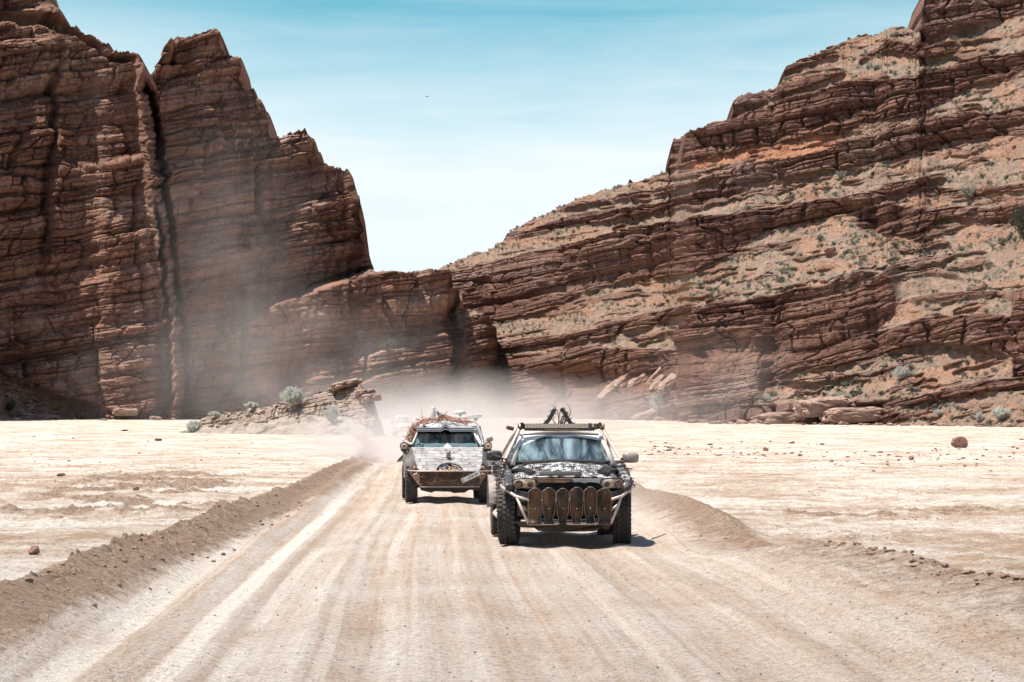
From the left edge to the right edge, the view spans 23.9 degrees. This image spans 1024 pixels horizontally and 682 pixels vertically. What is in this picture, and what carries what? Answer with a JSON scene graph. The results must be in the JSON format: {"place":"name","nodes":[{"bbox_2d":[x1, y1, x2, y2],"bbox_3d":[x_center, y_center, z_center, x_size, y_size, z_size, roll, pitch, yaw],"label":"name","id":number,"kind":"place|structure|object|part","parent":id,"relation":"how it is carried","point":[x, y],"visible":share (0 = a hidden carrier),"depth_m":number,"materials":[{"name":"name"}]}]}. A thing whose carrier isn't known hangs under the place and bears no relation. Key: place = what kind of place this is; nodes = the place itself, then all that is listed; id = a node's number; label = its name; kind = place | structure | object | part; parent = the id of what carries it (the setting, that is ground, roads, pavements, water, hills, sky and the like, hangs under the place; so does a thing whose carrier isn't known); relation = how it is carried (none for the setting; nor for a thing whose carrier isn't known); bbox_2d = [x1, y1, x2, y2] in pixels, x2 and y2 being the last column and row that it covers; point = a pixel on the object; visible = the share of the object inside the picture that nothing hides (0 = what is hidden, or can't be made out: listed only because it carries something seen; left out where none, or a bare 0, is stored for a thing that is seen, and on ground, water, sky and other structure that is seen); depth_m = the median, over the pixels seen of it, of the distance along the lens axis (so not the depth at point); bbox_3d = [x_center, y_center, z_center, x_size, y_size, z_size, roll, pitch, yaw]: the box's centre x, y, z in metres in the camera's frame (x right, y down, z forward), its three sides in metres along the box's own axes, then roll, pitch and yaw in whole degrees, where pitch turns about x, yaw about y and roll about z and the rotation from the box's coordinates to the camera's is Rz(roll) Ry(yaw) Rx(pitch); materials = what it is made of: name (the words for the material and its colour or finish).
{"place":"outdoors","nodes":[
{"label":"outdoors","id":0,"kind":"place"},
{"bbox_2d":[0,0,505,419],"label":"canyon wall","id":1,"kind":"structure","parent":0,"point":[183,233],"depth_m":337.06,"materials":[{"name":"brown stone"}]},
{"bbox_2d":[5,399,15,411],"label":"shrub","id":2,"kind":"object","parent":1,"relation":"on","point":[11,407],"visible":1,"depth_m":320.94,"materials":[{"name":"green plant"}]},
{"bbox_2d":[19,413,61,419],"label":"rock slab","id":3,"kind":"object","parent":1,"relation":"on","point":[32,416],"visible":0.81,"depth_m":319.62,"materials":[{"name":"stone"}]},
{"bbox_2d":[112,408,137,416],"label":"rock slab","id":4,"kind":"object","parent":1,"relation":"on","point":[132,412],"visible":1,"depth_m":317.36,"materials":[{"name":"stone"}]},
{"bbox_2d":[373,338,398,350],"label":"shrub","id":5,"kind":"object","parent":1,"relation":"on","point":[386,345],"visible":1,"depth_m":343.07,"materials":[{"name":"green plant"}]},
{"bbox_2d":[57,0,918,271],"label":"sky","id":6,"kind":"structure","parent":0,"point":[531,108],"materials":[{"name":"blue"}]},
{"bbox_2d":[0,419,1023,681],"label":"dirt road","id":7,"kind":"structure","parent":0,"point":[280,635],"depth_m":23.09,"materials":[{"name":"beige soil"}]},
{"bbox_2d":[391,413,415,436],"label":"white van","id":8,"kind":"object","parent":7,"relation":"on","point":[401,423],"visible":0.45,"depth_m":185.63,"materials":[{"name":"metal"}]},
{"bbox_2d":[397,419,491,502],"bbox_3d":[-1.553,2.542,54.730,2.089,2.133,4.424,0,-2,-4],"label":"armoured wagon","id":9,"kind":"object","parent":7,"relation":"on","point":[444,455],"visible":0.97,"depth_m":53.16,"materials":[{"name":"metal"}]},
{"bbox_2d":[402,415,472,441],"bbox_3d":[-1.693,1.990,55.111,1.656,0.769,1.849,0,-2,-4],"label":"firewood pile","id":10,"kind":"object","parent":9,"relation":"on","point":[414,426],"visible":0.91,"depth_m":54.71,"materials":[{"name":"brown wood"}]},
{"bbox_2d":[436,411,447,419],"bbox_3d":[-1.593,1.679,54.868,0.319,0.288,0.241,0,-2,-4],"label":"kindling","id":11,"kind":"object","parent":9,"relation":"on","point":[443,415],"visible":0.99,"depth_m":54.85,"materials":[{"name":"brown wood"}]},
{"bbox_2d":[430,406,492,448],"bbox_3d":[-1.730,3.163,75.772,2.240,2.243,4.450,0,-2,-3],"label":"roof cargo","id":12,"kind":"object","parent":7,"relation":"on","point":[473,424],"visible":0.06,"depth_m":75.86,"materials":[{"name":"metal"}]},
{"bbox_2d":[486,407,638,544],"bbox_3d":[0.726,2.059,37.674,2.340,2.054,4.877,0,-2,-3],"label":"armoured pickup","id":13,"kind":"object","parent":7,"relation":"on","point":[570,476],"visible":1,"depth_m":35.83,"materials":[{"name":"metal"}]},
{"bbox_3d":[-0.167,2.302,38.103,0.120,0.770,0.720,0,-2,-3],"label":"rear door","id":14,"kind":"part","parent":13,"relation":"part of","materials":[{"name":"grey metal"}]},
{"bbox_3d":[0.041,1.670,37.281,0.154,0.422,0.896,0,-2,-5],"label":"front side window","id":15,"kind":"part","parent":13,"relation":"part of","materials":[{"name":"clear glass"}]},
{"bbox_2d":[551,404,570,423],"bbox_3d":[0.761,1.160,37.605,0.319,0.418,0.116,0,-2,7],"label":"branch bundle","id":16,"kind":"object","parent":13,"relation":"on","point":[563,418],"visible":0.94,"depth_m":37.59,"materials":[{"name":"grey wood"}]},
{"bbox_3d":[1.604,2.283,37.318,0.120,0.760,0.980,0,-2,-3],"label":"front door","id":17,"kind":"part","parent":13,"relation":"part of","materials":[{"name":"grey metal"}]},
{"bbox_2d":[0,417,1023,607],"bbox_3d":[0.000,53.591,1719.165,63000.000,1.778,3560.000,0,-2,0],"label":"ground","id":18,"kind":"structure","parent":0,"point":[107,442],"depth_m":61.32,"materials":[{"name":"beige sand"}]},
{"bbox_2d":[25,577,33,582],"bbox_3d":[-4.663,2.310,23.347,0.088,0.069,0.068,0,-2,-10],"label":"clod","id":19,"kind":"object","parent":18,"relation":"on","point":[29,579],"visible":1,"depth_m":23.32,"materials":[{"name":"soil"}]},
{"bbox_2d":[28,545,39,554],"bbox_3d":[-5.716,2.506,28.902,0.136,0.120,0.189,0,-2,-6],"label":"boulder","id":20,"kind":"object","parent":18,"relation":"on","point":[33,550],"visible":0.99,"depth_m":28.84,"materials":[{"name":"brown stone"}]},
{"bbox_2d":[149,416,161,419],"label":"fallen rock","id":21,"kind":"object","parent":18,"relation":"on","point":[155,418],"visible":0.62,"depth_m":319.08,"materials":[{"name":"stone"}]},
{"bbox_2d":[179,383,385,436],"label":"rock knoll","id":22,"kind":"structure","parent":18,"relation":"on","point":[356,417],"depth_m":195.11,"materials":[{"name":"beige stone"}]},
{"bbox_2d":[186,420,201,432],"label":"shrub","id":23,"kind":"object","parent":22,"relation":"on","point":[193,426],"visible":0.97,"depth_m":202.41,"materials":[{"name":"green plant"}]},
{"bbox_2d":[208,411,220,416],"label":"shrub","id":24,"kind":"object","parent":22,"relation":"on","point":[213,413],"visible":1,"depth_m":201.83,"materials":[{"name":"green plant"}]},
{"bbox_2d":[244,401,258,407],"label":"shrub","id":25,"kind":"object","parent":22,"relation":"on","point":[253,404],"visible":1,"depth_m":199.32,"materials":[{"name":"green plant"}]},
{"bbox_2d":[279,386,305,410],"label":"shrub","id":26,"kind":"object","parent":22,"relation":"on","point":[291,395],"visible":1,"depth_m":196.06,"materials":[{"name":"green plant"}]},
{"bbox_2d":[323,405,339,421],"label":"shrub","id":27,"kind":"object","parent":22,"relation":"on","point":[332,412],"visible":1,"depth_m":191.48,"materials":[{"name":"grey plant"}]},
{"bbox_2d":[328,378,362,390],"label":"rock slab","id":28,"kind":"object","parent":22,"relation":"on","point":[343,384],"visible":1,"depth_m":195.40,"materials":[{"name":"stone"}]},
{"bbox_2d":[354,389,375,394],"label":"rock slab","id":29,"kind":"object","parent":22,"relation":"on","point":[363,391],"visible":0.99,"depth_m":192.04,"materials":[{"name":"stone"}]},
{"bbox_2d":[358,393,381,402],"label":"rock slab","id":30,"kind":"object","parent":22,"relation":"on","point":[365,398],"visible":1,"depth_m":191.12,"materials":[{"name":"stone"}]},
{"bbox_2d":[654,417,664,420],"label":"fallen rock","id":31,"kind":"object","parent":18,"relation":"on","point":[658,418],"visible":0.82,"depth_m":307.55,"materials":[{"name":"stone"}]},
{"bbox_2d":[722,420,730,423],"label":"fallen rock","id":32,"kind":"object","parent":18,"relation":"on","point":[725,421],"visible":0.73,"depth_m":274.42,"materials":[{"name":"stone"}]},
{"bbox_2d":[737,419,746,423],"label":"fallen rock","id":33,"kind":"object","parent":18,"relation":"on","point":[741,421],"visible":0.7,"depth_m":273.70,"materials":[{"name":"stone"}]},
{"bbox_2d":[837,421,848,424],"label":"fallen rock","id":34,"kind":"object","parent":18,"relation":"on","point":[842,423],"visible":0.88,"depth_m":262.86,"materials":[{"name":"brown stone"}]},
{"bbox_2d":[941,563,948,567],"bbox_3d":[4.320,2.247,24.140,0.068,0.071,0.074,1,-2,-30],"label":"clod","id":35,"kind":"object","parent":18,"relation":"on","point":[944,565],"visible":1,"depth_m":24.11,"materials":[{"name":"soil"}]},
{"bbox_2d":[951,436,967,447],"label":"boulder","id":36,"kind":"object","parent":18,"relation":"on","point":[959,442],"visible":0.9,"depth_m":132.33,"materials":[{"name":"brown stone"}]},
{"bbox_2d":[986,570,994,574],"bbox_3d":[4.435,2.147,22.407,0.079,0.053,0.084,-1,-2,25],"label":"clod","id":37,"kind":"object","parent":18,"relation":"on","point":[988,572],"visible":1,"depth_m":22.39,"materials":[{"name":"soil"}]},
{"bbox_2d":[1000,573,1009,578],"bbox_3d":[4.457,2.134,21.872,0.085,0.064,0.067,1,-2,-19],"label":"clod","id":38,"kind":"object","parent":18,"relation":"on","point":[1003,576],"visible":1,"depth_m":21.84,"materials":[{"name":"soil"}]},
{"bbox_2d":[1003,422,1014,426],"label":"fallen rock","id":39,"kind":"object","parent":18,"relation":"on","point":[1006,424],"visible":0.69,"depth_m":244.23,"materials":[{"name":"stone"}]},
{"bbox_2d":[0,453,1023,681],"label":"gravel","id":40,"kind":"structure","parent":0,"point":[120,548],"depth_m":30.49,"materials":[{"name":"gravel"}]},
{"bbox_2d":[438,0,1023,426],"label":"canyon hillside","id":41,"kind":"structure","parent":0,"point":[732,354],"depth_m":298.80,"materials":[{"name":"brown stone"}]},
{"bbox_2d":[596,377,618,402],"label":"leaning slab","id":42,"kind":"structure","parent":41,"relation":"on","point":[603,395],"depth_m":326.30,"materials":[{"name":"stone"}]},
{"bbox_2d":[613,373,632,389],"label":"leaning slab","id":43,"kind":"structure","parent":41,"relation":"on","point":[619,382],"depth_m":323.80,"materials":[{"name":"stone"}]},
{"bbox_2d":[627,372,647,387],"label":"leaning slab","id":44,"kind":"structure","parent":41,"relation":"on","point":[634,381],"depth_m":320.43,"materials":[{"name":"stone"}]},
{"bbox_2d":[630,408,658,419],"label":"rock slab","id":45,"kind":"object","parent":41,"relation":"on","point":[651,413],"visible":0.48,"depth_m":309.67,"materials":[{"name":"stone"}]},
{"bbox_2d":[646,366,661,383],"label":"leaning slab","id":46,"kind":"structure","parent":41,"relation":"on","point":[656,374],"depth_m":319.09,"materials":[{"name":"stone"}]},
{"bbox_2d":[647,391,664,413],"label":"shrub","id":47,"kind":"object","parent":41,"relation":"on","point":[657,402],"visible":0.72,"depth_m":311.03,"materials":[{"name":"grey plant"}]},
{"bbox_2d":[649,374,664,392],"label":"leaning slab","id":48,"kind":"structure","parent":41,"relation":"on","point":[657,381],"depth_m":316.16,"materials":[{"name":"stone"}]},
{"bbox_2d":[654,372,676,395],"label":"leaning slab","id":49,"kind":"structure","parent":41,"relation":"on","point":[663,387],"depth_m":307.62,"materials":[{"name":"stone"}]},
{"bbox_2d":[447,20,1023,424],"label":"scrub cover","id":50,"kind":"object","parent":41,"relation":"on","point":[781,270],"visible":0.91,"depth_m":295.52,"materials":[{"name":"green plant"}]},
{"bbox_2d":[749,412,801,423],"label":"rock slab","id":51,"kind":"object","parent":41,"relation":"on","point":[780,417],"visible":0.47,"depth_m":271.27,"materials":[{"name":"stone"}]},
{"bbox_2d":[792,395,851,416],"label":"rock slab","id":52,"kind":"object","parent":41,"relation":"on","point":[814,407],"visible":0.84,"depth_m":266.36,"materials":[{"name":"stone"}]},
{"bbox_2d":[823,246,836,255],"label":"fallen block","id":53,"kind":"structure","parent":41,"relation":"on","point":[830,250],"depth_m":287.84,"materials":[{"name":"brown stone"}]},
{"bbox_2d":[835,170,846,179],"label":"shrub","id":54,"kind":"object","parent":41,"relation":"on","point":[841,176],"visible":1,"depth_m":298.69,"materials":[{"name":"grey plant"}]},
{"bbox_2d":[819,406,881,424],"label":"rock slab","id":55,"kind":"object","parent":41,"relation":"on","point":[850,415],"visible":0.97,"depth_m":263.98,"materials":[{"name":"stone"}]},
{"bbox_2d":[891,365,912,378],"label":"shrub","id":56,"kind":"object","parent":41,"relation":"on","point":[901,372],"visible":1,"depth_m":266.50,"materials":[{"name":"green plant"}]},
{"bbox_2d":[933,409,943,415],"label":"shrub","id":57,"kind":"object","parent":41,"relation":"on","point":[938,412],"visible":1,"depth_m":257.80,"materials":[{"name":"green plant"}]},
{"bbox_2d":[959,186,975,199],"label":"shrub","id":58,"kind":"object","parent":41,"relation":"on","point":[968,193],"visible":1,"depth_m":282.73,"materials":[{"name":"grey plant"}]},
{"bbox_2d":[975,412,983,419],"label":"shrub","id":59,"kind":"object","parent":41,"relation":"on","point":[979,416],"visible":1,"depth_m":251.87,"materials":[{"name":"green plant"}]},
{"bbox_2d":[991,406,1008,418],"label":"shrub","id":60,"kind":"object","parent":41,"relation":"on","point":[1000,413],"visible":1,"depth_m":248.88,"materials":[{"name":"green plant"}]},
{"bbox_2d":[1009,202,1023,236],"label":"shrub","id":61,"kind":"object","parent":41,"relation":"on","point":[1019,225],"visible":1,"depth_m":268.29,"materials":[{"name":"green plant"}]}
]}

